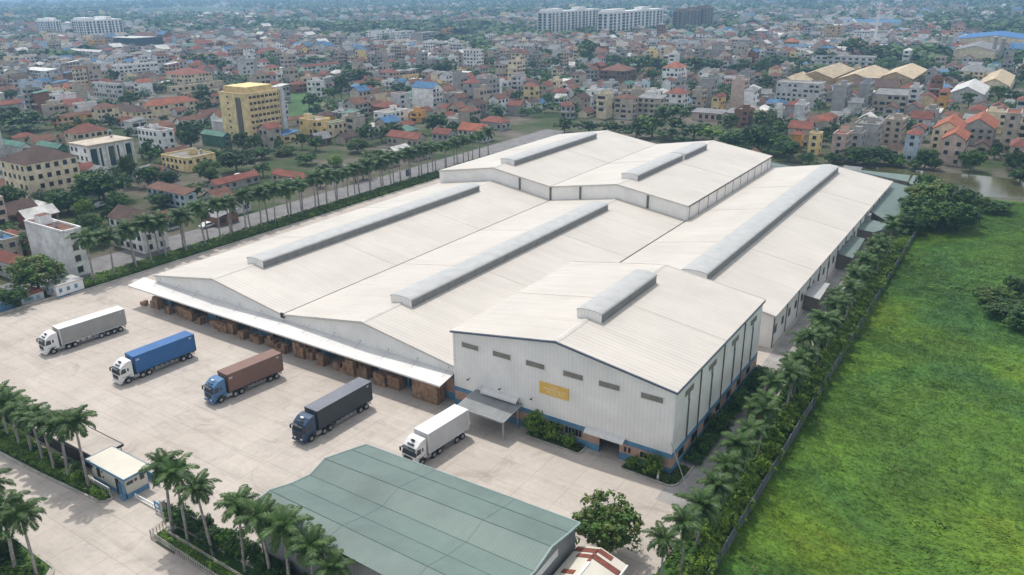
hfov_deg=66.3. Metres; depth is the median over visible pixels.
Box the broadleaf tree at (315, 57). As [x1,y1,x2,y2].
[296,55,327,62]
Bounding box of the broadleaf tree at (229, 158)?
[214,148,256,172]
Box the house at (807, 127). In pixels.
[787,120,815,147]
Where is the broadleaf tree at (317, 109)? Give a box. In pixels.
[308,104,323,114]
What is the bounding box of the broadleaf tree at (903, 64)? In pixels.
[896,61,922,66]
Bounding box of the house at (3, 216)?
[0,195,8,225]
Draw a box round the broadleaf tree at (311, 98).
[301,93,322,106]
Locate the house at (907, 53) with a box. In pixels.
[902,48,912,62]
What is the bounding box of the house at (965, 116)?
[962,113,975,120]
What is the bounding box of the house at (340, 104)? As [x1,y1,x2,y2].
[338,100,343,108]
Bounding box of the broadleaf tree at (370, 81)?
[359,78,382,87]
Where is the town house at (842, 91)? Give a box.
[830,80,853,110]
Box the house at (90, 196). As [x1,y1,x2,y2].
[75,185,104,198]
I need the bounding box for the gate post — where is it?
[158,498,165,517]
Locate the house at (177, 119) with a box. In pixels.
[173,116,186,122]
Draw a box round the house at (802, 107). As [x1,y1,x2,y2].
[793,99,810,119]
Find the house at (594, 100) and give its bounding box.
[592,91,599,115]
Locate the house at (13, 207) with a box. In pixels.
[5,197,37,223]
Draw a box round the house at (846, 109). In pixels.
[841,107,851,111]
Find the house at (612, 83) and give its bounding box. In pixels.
[602,79,618,88]
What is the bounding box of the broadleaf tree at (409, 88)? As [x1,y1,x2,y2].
[406,82,413,91]
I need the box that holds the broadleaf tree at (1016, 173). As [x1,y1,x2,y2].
[1007,167,1023,182]
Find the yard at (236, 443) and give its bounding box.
[0,179,836,574]
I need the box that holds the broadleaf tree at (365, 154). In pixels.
[360,150,375,160]
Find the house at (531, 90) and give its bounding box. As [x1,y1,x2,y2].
[523,83,539,98]
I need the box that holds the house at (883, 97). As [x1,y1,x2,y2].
[872,88,908,113]
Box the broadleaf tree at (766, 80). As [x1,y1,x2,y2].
[757,74,775,88]
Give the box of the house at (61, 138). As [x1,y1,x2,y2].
[56,133,65,143]
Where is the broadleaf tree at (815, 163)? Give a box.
[798,162,828,165]
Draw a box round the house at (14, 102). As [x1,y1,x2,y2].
[0,99,24,126]
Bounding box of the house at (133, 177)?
[132,164,150,181]
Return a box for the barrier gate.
[134,493,160,511]
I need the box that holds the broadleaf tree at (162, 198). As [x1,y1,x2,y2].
[142,190,172,206]
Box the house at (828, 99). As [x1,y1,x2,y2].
[825,93,832,102]
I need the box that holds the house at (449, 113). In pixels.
[440,111,454,118]
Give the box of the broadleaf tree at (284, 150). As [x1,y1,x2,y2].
[273,145,296,155]
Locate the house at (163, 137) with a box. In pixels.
[137,123,175,151]
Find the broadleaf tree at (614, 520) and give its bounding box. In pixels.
[572,488,645,553]
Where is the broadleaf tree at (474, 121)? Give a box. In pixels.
[469,112,479,122]
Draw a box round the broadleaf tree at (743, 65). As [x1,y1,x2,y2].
[727,59,758,71]
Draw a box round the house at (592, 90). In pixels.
[586,85,603,106]
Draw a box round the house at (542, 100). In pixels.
[538,98,546,108]
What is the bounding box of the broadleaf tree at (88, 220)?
[73,214,103,228]
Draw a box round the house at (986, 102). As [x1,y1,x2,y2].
[978,99,990,107]
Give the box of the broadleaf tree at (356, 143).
[344,137,368,152]
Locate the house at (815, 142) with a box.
[807,129,822,154]
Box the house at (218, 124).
[213,118,223,131]
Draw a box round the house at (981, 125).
[965,111,998,147]
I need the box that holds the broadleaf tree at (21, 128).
[1,123,40,132]
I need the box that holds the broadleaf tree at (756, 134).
[738,124,779,148]
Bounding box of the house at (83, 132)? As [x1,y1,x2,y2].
[64,123,108,145]
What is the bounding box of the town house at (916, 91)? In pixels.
[907,82,923,104]
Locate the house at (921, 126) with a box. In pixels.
[910,122,927,142]
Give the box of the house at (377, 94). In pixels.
[370,88,386,100]
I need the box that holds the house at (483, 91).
[473,84,489,112]
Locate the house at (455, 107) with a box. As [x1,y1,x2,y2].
[448,101,466,113]
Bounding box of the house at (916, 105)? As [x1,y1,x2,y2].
[904,101,923,114]
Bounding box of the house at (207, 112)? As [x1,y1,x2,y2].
[196,108,217,118]
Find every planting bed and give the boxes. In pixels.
[0,447,110,499]
[1,531,49,574]
[43,175,439,295]
[154,528,254,574]
[623,465,688,483]
[658,215,924,574]
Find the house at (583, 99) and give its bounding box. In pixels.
[570,92,590,113]
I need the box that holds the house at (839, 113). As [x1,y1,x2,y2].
[830,111,850,121]
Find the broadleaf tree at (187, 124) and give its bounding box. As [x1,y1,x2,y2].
[181,121,198,133]
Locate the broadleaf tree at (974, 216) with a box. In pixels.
[941,206,983,230]
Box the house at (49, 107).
[41,100,65,123]
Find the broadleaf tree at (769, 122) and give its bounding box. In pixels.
[765,118,773,127]
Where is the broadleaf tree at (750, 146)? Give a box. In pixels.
[737,142,761,150]
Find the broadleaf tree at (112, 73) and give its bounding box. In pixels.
[108,69,119,80]
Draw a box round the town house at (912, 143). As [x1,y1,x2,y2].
[903,128,923,160]
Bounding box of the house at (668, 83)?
[662,77,674,90]
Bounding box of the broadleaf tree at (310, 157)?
[294,152,316,164]
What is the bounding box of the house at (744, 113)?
[733,104,754,127]
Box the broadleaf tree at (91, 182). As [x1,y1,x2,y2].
[71,165,132,201]
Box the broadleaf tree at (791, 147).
[774,140,804,160]
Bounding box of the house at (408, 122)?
[400,120,415,126]
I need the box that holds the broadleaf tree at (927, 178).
[913,173,936,184]
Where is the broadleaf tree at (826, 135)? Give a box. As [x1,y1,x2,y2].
[814,128,832,141]
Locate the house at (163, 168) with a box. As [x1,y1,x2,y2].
[144,164,179,182]
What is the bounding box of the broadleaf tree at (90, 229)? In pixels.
[83,223,110,245]
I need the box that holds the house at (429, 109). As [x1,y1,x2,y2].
[421,106,433,116]
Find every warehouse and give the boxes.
[127,180,685,402]
[438,130,771,220]
[450,261,765,474]
[621,164,892,347]
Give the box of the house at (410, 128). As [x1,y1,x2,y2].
[402,125,418,131]
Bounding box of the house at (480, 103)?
[465,98,486,115]
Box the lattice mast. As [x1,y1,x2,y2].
[874,3,882,38]
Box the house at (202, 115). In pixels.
[195,113,207,121]
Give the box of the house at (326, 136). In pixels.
[308,131,332,145]
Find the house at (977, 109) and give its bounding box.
[968,104,988,113]
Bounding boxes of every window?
[8,241,15,247]
[75,254,81,261]
[77,265,84,272]
[121,368,128,374]
[214,387,221,393]
[461,341,478,351]
[492,349,510,360]
[525,359,544,370]
[563,369,583,381]
[565,426,581,437]
[598,379,620,391]
[639,451,651,457]
[640,391,663,404]
[678,445,683,457]
[691,430,696,441]
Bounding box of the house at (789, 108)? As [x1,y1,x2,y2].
[784,99,797,117]
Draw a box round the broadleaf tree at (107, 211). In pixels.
[100,205,112,222]
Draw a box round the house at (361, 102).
[343,96,367,118]
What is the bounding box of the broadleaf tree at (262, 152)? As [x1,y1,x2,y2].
[247,146,274,158]
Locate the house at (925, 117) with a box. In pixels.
[910,110,934,132]
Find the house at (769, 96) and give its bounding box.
[762,92,774,100]
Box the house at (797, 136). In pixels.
[791,130,804,151]
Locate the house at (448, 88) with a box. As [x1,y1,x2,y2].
[442,84,455,94]
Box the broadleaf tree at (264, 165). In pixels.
[253,162,270,176]
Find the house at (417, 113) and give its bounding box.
[409,106,425,122]
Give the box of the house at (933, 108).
[925,104,939,127]
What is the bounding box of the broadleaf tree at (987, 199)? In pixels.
[968,191,990,206]
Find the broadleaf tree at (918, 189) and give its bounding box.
[901,178,952,202]
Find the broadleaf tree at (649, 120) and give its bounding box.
[637,114,664,136]
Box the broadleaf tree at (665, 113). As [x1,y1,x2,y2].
[653,103,693,135]
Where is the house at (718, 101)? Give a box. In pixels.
[711,92,726,108]
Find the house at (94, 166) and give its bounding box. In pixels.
[88,164,125,180]
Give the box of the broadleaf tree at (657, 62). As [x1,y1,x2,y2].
[651,58,661,67]
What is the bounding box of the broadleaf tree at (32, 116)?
[0,110,59,130]
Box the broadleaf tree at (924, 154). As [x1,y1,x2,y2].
[912,148,940,168]
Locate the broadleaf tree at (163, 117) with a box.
[158,115,168,120]
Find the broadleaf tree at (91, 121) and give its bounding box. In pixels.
[84,118,103,125]
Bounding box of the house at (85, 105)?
[72,100,96,111]
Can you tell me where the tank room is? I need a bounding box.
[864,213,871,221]
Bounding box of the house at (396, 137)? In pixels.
[386,129,426,145]
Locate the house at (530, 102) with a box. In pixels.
[524,97,539,112]
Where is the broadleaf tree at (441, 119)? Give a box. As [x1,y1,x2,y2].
[428,112,447,125]
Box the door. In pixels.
[114,478,119,494]
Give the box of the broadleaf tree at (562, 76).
[549,74,570,78]
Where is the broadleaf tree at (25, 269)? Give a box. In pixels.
[1,253,67,288]
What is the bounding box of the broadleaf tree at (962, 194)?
[921,184,979,211]
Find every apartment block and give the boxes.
[35,17,62,32]
[71,16,123,34]
[537,7,598,32]
[597,6,663,33]
[672,7,701,28]
[697,5,713,23]
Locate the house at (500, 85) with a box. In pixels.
[494,76,501,93]
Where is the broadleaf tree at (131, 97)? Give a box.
[118,91,140,104]
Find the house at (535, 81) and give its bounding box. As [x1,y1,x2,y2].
[524,79,538,84]
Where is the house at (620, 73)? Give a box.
[600,63,636,82]
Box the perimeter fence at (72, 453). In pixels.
[0,415,91,468]
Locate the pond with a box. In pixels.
[841,165,1023,199]
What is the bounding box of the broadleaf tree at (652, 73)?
[640,68,660,82]
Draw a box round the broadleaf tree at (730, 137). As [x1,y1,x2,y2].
[717,128,751,145]
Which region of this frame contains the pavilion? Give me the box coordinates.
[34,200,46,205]
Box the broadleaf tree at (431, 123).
[421,117,443,129]
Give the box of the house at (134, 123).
[122,117,146,135]
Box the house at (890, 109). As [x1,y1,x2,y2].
[882,102,898,117]
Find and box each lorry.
[36,306,126,354]
[109,331,196,384]
[202,349,283,403]
[289,377,372,443]
[399,404,468,464]
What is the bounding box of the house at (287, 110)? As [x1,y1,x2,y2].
[285,101,288,117]
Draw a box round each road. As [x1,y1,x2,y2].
[0,129,568,290]
[0,451,205,574]
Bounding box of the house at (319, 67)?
[300,61,339,73]
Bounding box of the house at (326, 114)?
[313,111,333,120]
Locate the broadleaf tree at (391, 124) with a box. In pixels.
[384,121,404,132]
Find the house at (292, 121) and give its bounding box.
[287,114,303,126]
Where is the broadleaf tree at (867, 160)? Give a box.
[856,156,880,165]
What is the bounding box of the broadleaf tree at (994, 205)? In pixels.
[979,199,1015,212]
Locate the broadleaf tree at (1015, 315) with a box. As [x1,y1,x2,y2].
[1000,305,1023,330]
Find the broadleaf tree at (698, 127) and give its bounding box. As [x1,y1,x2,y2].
[681,120,711,139]
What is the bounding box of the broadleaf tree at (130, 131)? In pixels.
[123,127,135,136]
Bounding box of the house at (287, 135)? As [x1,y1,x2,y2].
[281,129,300,142]
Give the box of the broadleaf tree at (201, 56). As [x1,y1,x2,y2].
[180,53,216,64]
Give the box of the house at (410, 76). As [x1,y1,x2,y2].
[402,73,421,79]
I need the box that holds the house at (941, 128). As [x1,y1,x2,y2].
[929,114,967,151]
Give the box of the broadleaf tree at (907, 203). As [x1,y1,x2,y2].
[897,195,938,215]
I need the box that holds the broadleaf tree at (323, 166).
[316,164,330,171]
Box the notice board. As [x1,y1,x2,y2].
[153,500,161,514]
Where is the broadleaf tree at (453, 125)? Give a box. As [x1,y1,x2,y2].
[438,121,461,131]
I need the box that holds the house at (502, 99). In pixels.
[488,93,509,114]
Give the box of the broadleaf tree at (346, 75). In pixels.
[332,70,360,81]
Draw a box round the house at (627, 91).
[622,87,634,94]
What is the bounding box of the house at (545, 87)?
[538,81,553,98]
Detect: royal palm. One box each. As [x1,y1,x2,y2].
[0,379,15,435]
[0,386,30,442]
[0,393,36,451]
[0,467,15,539]
[0,489,31,567]
[0,495,47,574]
[8,401,47,459]
[17,404,54,468]
[29,407,78,475]
[47,404,97,485]
[65,227,102,279]
[92,225,123,273]
[112,218,145,267]
[129,211,157,260]
[138,447,184,534]
[144,214,159,253]
[147,209,175,255]
[152,452,200,542]
[165,205,189,246]
[166,204,196,250]
[172,468,221,557]
[181,197,209,243]
[193,206,213,238]
[205,195,228,239]
[213,484,259,571]
[214,192,238,233]
[219,195,241,231]
[231,184,255,230]
[232,191,253,226]
[233,493,287,568]
[247,185,271,225]
[252,185,276,220]
[256,502,314,574]
[262,181,284,220]
[274,178,300,216]
[279,178,298,213]
[284,522,336,574]
[290,177,308,212]
[295,174,312,209]
[303,169,322,205]
[304,168,326,207]
[305,547,356,574]
[314,168,338,203]
[329,168,345,200]
[332,169,343,199]
[339,166,355,197]
[346,160,365,193]
[346,164,359,194]
[354,156,377,190]
[370,154,391,187]
[376,163,388,185]
[378,150,399,184]
[390,149,407,180]
[397,146,419,178]
[404,146,417,176]
[411,143,425,175]
[416,151,429,173]
[420,141,435,173]
[429,140,443,170]
[437,138,453,167]
[445,136,461,165]
[452,135,466,162]
[456,133,471,162]
[467,133,480,159]
[473,129,486,156]
[480,125,496,154]
[640,520,683,574]
[661,503,703,574]
[673,484,722,548]
[695,467,735,504]
[707,449,745,505]
[717,428,765,481]
[734,414,771,473]
[741,396,776,420]
[748,395,782,458]
[749,388,783,439]
[757,368,788,426]
[764,368,787,395]
[775,360,811,409]
[779,352,789,387]
[783,357,810,402]
[786,346,814,393]
[788,329,812,347]
[792,340,823,386]
[798,327,826,377]
[803,316,819,345]
[805,309,841,357]
[809,324,835,369]
[818,300,833,311]
[819,294,849,340]
[825,284,843,296]
[826,310,845,348]
[828,290,856,328]
[838,278,866,321]
[841,279,867,310]
[844,264,870,306]
[848,262,876,301]
[853,251,878,282]
[855,252,878,283]
[861,244,885,275]
[862,237,878,248]
[870,232,894,262]
[872,237,894,270]
[881,218,904,254]
[883,213,905,240]
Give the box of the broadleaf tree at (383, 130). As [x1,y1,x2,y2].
[372,122,389,142]
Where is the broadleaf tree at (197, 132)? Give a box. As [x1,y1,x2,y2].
[192,125,199,134]
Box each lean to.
[771,162,798,167]
[802,281,829,310]
[836,235,864,269]
[850,169,909,185]
[856,220,892,243]
[870,182,909,235]
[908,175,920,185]
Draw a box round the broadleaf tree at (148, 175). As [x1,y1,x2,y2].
[132,165,160,184]
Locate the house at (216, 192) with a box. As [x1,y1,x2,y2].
[201,186,233,205]
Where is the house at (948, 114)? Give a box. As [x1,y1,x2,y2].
[942,110,957,118]
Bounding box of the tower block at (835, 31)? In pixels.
[823,25,843,37]
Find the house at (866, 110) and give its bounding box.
[861,108,874,115]
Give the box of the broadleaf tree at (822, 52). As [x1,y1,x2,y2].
[813,48,836,58]
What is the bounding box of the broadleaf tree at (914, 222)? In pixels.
[898,210,931,234]
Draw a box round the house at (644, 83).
[634,79,649,87]
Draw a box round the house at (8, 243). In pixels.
[0,230,23,255]
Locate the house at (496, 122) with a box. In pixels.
[480,116,510,130]
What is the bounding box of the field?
[287,92,321,116]
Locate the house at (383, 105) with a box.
[373,101,398,110]
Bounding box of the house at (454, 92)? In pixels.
[450,91,462,95]
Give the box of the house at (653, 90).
[645,87,662,94]
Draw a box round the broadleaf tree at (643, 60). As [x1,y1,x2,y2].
[624,55,651,73]
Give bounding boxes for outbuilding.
[553,545,627,574]
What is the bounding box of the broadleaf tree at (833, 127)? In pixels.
[825,122,838,135]
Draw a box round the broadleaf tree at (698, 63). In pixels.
[684,57,708,73]
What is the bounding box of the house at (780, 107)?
[770,102,784,118]
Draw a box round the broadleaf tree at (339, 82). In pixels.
[333,76,348,98]
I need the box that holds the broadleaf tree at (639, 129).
[624,118,651,137]
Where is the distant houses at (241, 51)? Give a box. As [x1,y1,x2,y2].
[0,0,1023,115]
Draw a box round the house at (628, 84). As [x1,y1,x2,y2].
[619,80,634,91]
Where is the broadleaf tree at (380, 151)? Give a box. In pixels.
[371,149,388,155]
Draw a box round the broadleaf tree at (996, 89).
[988,85,1010,101]
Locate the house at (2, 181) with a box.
[0,178,5,187]
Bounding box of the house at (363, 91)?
[349,85,371,113]
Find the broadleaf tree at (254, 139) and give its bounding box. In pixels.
[245,133,262,146]
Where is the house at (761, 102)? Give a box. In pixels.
[758,99,765,106]
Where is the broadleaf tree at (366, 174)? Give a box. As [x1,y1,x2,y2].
[361,165,367,179]
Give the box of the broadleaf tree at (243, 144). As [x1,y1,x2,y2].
[237,139,251,149]
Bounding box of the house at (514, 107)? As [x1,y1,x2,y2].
[506,100,526,115]
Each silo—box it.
[941,35,946,42]
[947,36,953,46]
[992,36,998,49]
[997,38,1005,59]
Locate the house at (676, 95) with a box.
[665,87,689,112]
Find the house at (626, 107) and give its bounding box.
[614,94,638,119]
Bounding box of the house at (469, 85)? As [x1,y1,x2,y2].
[463,79,480,100]
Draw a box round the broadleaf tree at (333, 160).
[327,155,343,166]
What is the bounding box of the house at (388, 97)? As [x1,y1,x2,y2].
[385,94,390,101]
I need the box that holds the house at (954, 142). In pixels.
[939,126,970,166]
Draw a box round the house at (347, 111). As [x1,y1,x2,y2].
[341,109,359,116]
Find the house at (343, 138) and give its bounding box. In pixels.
[334,130,359,144]
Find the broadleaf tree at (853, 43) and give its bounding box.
[837,38,871,54]
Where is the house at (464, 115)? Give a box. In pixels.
[458,106,480,125]
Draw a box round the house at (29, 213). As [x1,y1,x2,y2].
[14,203,59,226]
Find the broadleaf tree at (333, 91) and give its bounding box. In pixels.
[321,86,342,100]
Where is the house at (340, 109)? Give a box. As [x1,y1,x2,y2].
[331,108,343,117]
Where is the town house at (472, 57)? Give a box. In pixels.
[463,47,483,67]
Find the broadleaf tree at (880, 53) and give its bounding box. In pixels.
[858,45,894,58]
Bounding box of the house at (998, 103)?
[991,101,1002,106]
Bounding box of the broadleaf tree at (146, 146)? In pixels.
[138,138,160,163]
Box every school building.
[51,110,92,128]
[115,104,152,119]
[142,95,197,116]
[163,67,212,85]
[166,80,225,92]
[373,105,408,121]
[775,79,825,108]
[957,63,987,82]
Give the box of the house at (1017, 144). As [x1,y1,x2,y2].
[1006,138,1023,169]
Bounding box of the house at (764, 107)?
[757,104,770,114]
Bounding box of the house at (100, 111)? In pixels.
[91,102,119,125]
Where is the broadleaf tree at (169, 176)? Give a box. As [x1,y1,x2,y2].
[158,169,181,183]
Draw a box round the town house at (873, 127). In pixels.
[854,116,884,148]
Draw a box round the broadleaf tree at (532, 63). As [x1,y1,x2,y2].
[528,61,535,66]
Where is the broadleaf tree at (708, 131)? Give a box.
[696,125,724,140]
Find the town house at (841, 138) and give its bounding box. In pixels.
[830,125,851,162]
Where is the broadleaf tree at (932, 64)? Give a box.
[922,62,943,67]
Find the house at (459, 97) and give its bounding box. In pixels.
[449,92,468,103]
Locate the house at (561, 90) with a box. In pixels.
[550,87,569,100]
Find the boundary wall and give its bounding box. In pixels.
[0,295,56,315]
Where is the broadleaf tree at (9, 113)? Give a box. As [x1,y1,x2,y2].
[0,105,28,124]
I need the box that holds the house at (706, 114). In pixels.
[691,107,727,121]
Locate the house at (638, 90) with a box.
[632,85,649,96]
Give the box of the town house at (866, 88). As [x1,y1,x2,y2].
[858,78,874,107]
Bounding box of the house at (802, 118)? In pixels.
[785,115,807,135]
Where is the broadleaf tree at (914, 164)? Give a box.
[905,159,924,169]
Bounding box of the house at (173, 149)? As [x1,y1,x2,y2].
[159,145,187,160]
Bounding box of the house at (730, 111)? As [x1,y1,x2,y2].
[727,108,734,115]
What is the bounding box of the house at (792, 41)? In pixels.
[783,38,798,43]
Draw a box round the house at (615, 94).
[607,88,618,107]
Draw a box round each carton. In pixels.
[281,345,286,350]
[299,346,304,351]
[319,353,325,358]
[336,362,341,367]
[349,359,354,365]
[363,365,368,371]
[380,373,386,379]
[395,376,400,382]
[432,388,438,392]
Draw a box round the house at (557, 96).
[554,93,570,103]
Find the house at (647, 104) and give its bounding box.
[637,94,667,118]
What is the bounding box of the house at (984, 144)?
[974,137,992,151]
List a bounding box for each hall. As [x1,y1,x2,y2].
[71,48,104,58]
[255,444,580,574]
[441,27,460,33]
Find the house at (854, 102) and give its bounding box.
[847,97,865,115]
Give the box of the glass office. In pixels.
[112,34,163,45]
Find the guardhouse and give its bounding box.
[85,446,149,500]
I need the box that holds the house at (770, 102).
[765,98,780,106]
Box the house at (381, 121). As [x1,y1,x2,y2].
[373,115,400,135]
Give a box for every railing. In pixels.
[88,476,111,496]
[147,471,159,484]
[149,519,166,536]
[149,530,217,574]
[167,530,241,574]
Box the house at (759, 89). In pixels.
[750,84,761,97]
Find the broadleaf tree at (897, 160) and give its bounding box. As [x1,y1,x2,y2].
[888,155,906,166]
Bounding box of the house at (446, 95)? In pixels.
[443,92,449,103]
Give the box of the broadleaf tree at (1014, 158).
[998,150,1023,170]
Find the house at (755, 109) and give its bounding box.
[750,106,766,119]
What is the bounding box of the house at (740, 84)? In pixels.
[729,75,749,108]
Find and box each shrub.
[680,566,701,574]
[689,554,717,574]
[696,542,722,562]
[699,527,726,546]
[711,516,740,536]
[723,504,747,520]
[728,494,755,510]
[730,482,755,499]
[740,473,760,490]
[745,458,771,479]
[758,453,777,471]
[761,440,784,460]
[762,435,783,447]
[769,428,789,442]
[778,406,805,425]
[778,417,795,431]
[779,385,792,400]
[786,401,806,416]
[788,393,809,409]
[797,383,820,392]
[797,388,821,400]
[809,375,826,389]
[810,360,833,374]
[811,368,830,380]
[820,351,838,360]
[823,344,842,356]
[828,338,848,351]
[830,334,852,343]
[837,330,853,337]
[840,322,859,335]
[846,315,862,325]
[846,320,858,329]
[849,307,867,317]
[856,301,873,310]
[860,287,877,297]
[860,297,874,306]
[862,283,881,293]
[868,275,886,282]
[869,280,886,289]
[872,270,887,277]
[877,267,893,274]
[877,274,888,282]
[881,262,895,269]
[883,258,895,264]
[889,253,901,261]
[890,244,906,251]
[894,238,909,245]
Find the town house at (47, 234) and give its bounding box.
[23,212,90,275]
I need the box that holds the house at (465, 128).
[457,122,492,142]
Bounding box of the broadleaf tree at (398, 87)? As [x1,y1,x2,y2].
[389,82,408,91]
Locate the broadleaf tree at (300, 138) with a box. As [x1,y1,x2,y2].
[291,133,309,148]
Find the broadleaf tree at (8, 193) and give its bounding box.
[0,184,29,202]
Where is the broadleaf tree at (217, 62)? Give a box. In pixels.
[205,58,231,70]
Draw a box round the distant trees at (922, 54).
[0,0,1023,140]
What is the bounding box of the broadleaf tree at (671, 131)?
[654,126,686,141]
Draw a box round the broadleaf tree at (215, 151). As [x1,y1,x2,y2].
[209,148,219,158]
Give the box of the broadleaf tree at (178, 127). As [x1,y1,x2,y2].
[174,122,185,141]
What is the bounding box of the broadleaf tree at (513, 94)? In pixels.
[510,90,521,99]
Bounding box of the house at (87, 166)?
[79,161,93,172]
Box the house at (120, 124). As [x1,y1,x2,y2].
[115,116,131,127]
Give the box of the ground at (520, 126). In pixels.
[0,0,1023,574]
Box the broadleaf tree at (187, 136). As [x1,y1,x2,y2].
[179,131,199,147]
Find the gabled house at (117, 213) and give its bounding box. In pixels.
[106,204,169,253]
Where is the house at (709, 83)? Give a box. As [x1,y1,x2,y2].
[698,74,717,107]
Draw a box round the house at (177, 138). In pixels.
[174,128,179,141]
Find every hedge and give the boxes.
[0,420,109,499]
[0,534,46,574]
[81,229,257,287]
[153,529,237,574]
[242,153,494,232]
[526,431,583,451]
[621,463,689,483]
[653,233,911,574]
[683,365,768,464]
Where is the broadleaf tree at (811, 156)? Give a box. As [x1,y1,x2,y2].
[798,152,818,162]
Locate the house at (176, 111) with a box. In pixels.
[170,106,187,116]
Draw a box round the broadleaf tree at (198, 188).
[185,181,206,194]
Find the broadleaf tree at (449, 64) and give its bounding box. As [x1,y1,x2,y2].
[443,58,457,71]
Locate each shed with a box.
[2,139,31,155]
[35,140,68,152]
[200,129,231,147]
[207,170,259,189]
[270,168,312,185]
[771,71,813,90]
[805,62,854,84]
[836,65,889,82]
[841,19,902,25]
[852,77,901,90]
[881,63,927,85]
[949,79,989,103]
[952,41,998,59]
[958,31,1023,45]
[981,69,1015,90]
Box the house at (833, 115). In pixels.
[826,112,838,127]
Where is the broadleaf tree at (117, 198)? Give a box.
[104,191,130,206]
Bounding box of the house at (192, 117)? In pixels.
[181,115,203,129]
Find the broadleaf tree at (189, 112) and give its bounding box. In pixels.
[182,109,193,115]
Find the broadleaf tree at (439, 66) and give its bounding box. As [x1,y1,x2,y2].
[427,62,449,70]
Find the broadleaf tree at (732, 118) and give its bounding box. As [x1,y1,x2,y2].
[718,114,738,130]
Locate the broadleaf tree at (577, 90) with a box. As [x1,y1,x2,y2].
[572,87,581,94]
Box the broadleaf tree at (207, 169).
[192,158,221,180]
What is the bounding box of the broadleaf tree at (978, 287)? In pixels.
[969,285,987,294]
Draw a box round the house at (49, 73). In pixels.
[28,67,57,80]
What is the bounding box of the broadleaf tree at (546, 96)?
[539,93,553,100]
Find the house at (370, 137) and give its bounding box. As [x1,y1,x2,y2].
[362,127,379,139]
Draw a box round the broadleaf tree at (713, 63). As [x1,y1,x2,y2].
[702,59,723,68]
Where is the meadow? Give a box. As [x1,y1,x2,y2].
[714,198,1023,574]
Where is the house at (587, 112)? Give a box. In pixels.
[578,107,594,117]
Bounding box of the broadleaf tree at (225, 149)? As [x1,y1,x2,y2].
[220,146,232,152]
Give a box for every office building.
[0,145,79,198]
[92,81,125,103]
[111,61,159,80]
[160,147,215,172]
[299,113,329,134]
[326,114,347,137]
[347,34,358,42]
[366,28,394,39]
[389,30,414,39]
[411,30,440,41]
[854,29,873,37]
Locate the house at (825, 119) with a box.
[816,113,832,131]
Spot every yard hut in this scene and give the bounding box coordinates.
[0,298,14,312]
[16,287,44,305]
[45,274,84,297]
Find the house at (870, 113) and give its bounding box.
[858,111,876,119]
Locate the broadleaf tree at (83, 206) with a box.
[73,198,95,214]
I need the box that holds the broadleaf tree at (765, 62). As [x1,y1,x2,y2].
[754,57,772,71]
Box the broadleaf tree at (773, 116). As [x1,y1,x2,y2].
[766,112,779,127]
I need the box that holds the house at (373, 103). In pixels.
[371,100,383,112]
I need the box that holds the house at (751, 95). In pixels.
[743,86,759,107]
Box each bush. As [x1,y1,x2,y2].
[0,428,12,437]
[0,538,21,558]
[0,552,9,566]
[13,428,25,438]
[18,437,34,446]
[27,443,41,451]
[37,447,52,456]
[47,450,62,460]
[54,458,75,469]
[70,461,82,470]
[75,467,88,479]
[162,501,188,521]
[171,505,199,528]
[181,516,197,534]
[191,512,215,535]
[194,524,217,544]
[201,527,229,551]
[213,527,243,551]
[222,540,239,559]
[228,537,252,561]
[244,541,263,562]
[245,551,272,574]
[255,555,281,574]
[269,559,294,574]
[521,409,547,436]
[541,421,563,440]
[561,432,575,447]
[625,455,639,468]
[640,452,663,475]
[694,433,714,453]
[707,410,733,431]
[730,389,751,412]
[745,371,764,391]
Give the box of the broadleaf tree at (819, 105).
[813,97,825,110]
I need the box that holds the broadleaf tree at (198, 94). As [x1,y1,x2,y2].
[185,85,218,99]
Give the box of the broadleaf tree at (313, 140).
[306,135,326,150]
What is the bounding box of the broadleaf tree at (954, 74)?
[940,71,961,78]
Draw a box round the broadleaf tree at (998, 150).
[985,142,1005,158]
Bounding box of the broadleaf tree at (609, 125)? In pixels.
[594,119,626,130]
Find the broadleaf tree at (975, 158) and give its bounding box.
[957,149,988,171]
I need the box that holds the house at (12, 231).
[4,228,31,255]
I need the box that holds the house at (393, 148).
[388,143,409,158]
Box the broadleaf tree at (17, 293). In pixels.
[0,285,32,307]
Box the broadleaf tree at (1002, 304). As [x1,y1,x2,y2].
[980,292,1023,316]
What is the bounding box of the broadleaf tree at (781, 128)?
[772,120,788,133]
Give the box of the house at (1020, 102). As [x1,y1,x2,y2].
[1016,96,1023,108]
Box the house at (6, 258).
[0,249,22,279]
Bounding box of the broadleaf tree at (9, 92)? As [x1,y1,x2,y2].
[0,89,17,98]
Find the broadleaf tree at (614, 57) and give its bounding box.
[607,54,625,64]
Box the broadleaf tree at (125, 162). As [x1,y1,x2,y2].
[117,153,135,186]
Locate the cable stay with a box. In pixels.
[671,443,688,490]
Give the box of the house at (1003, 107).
[997,104,1008,109]
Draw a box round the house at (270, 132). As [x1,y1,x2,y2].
[256,121,281,148]
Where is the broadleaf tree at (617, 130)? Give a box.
[611,128,632,133]
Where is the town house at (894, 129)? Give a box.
[881,113,907,144]
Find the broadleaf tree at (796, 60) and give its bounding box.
[780,56,811,68]
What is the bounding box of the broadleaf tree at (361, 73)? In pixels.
[349,68,371,79]
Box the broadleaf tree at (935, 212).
[908,198,978,229]
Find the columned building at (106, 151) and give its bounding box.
[68,135,136,167]
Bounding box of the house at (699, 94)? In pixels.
[691,86,707,110]
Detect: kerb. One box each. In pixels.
[0,451,113,502]
[3,528,54,574]
[70,178,439,294]
[524,434,586,453]
[621,464,694,486]
[654,279,859,573]
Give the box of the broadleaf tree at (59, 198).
[44,184,87,212]
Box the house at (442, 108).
[436,103,450,114]
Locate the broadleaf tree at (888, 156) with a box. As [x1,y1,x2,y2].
[880,151,905,164]

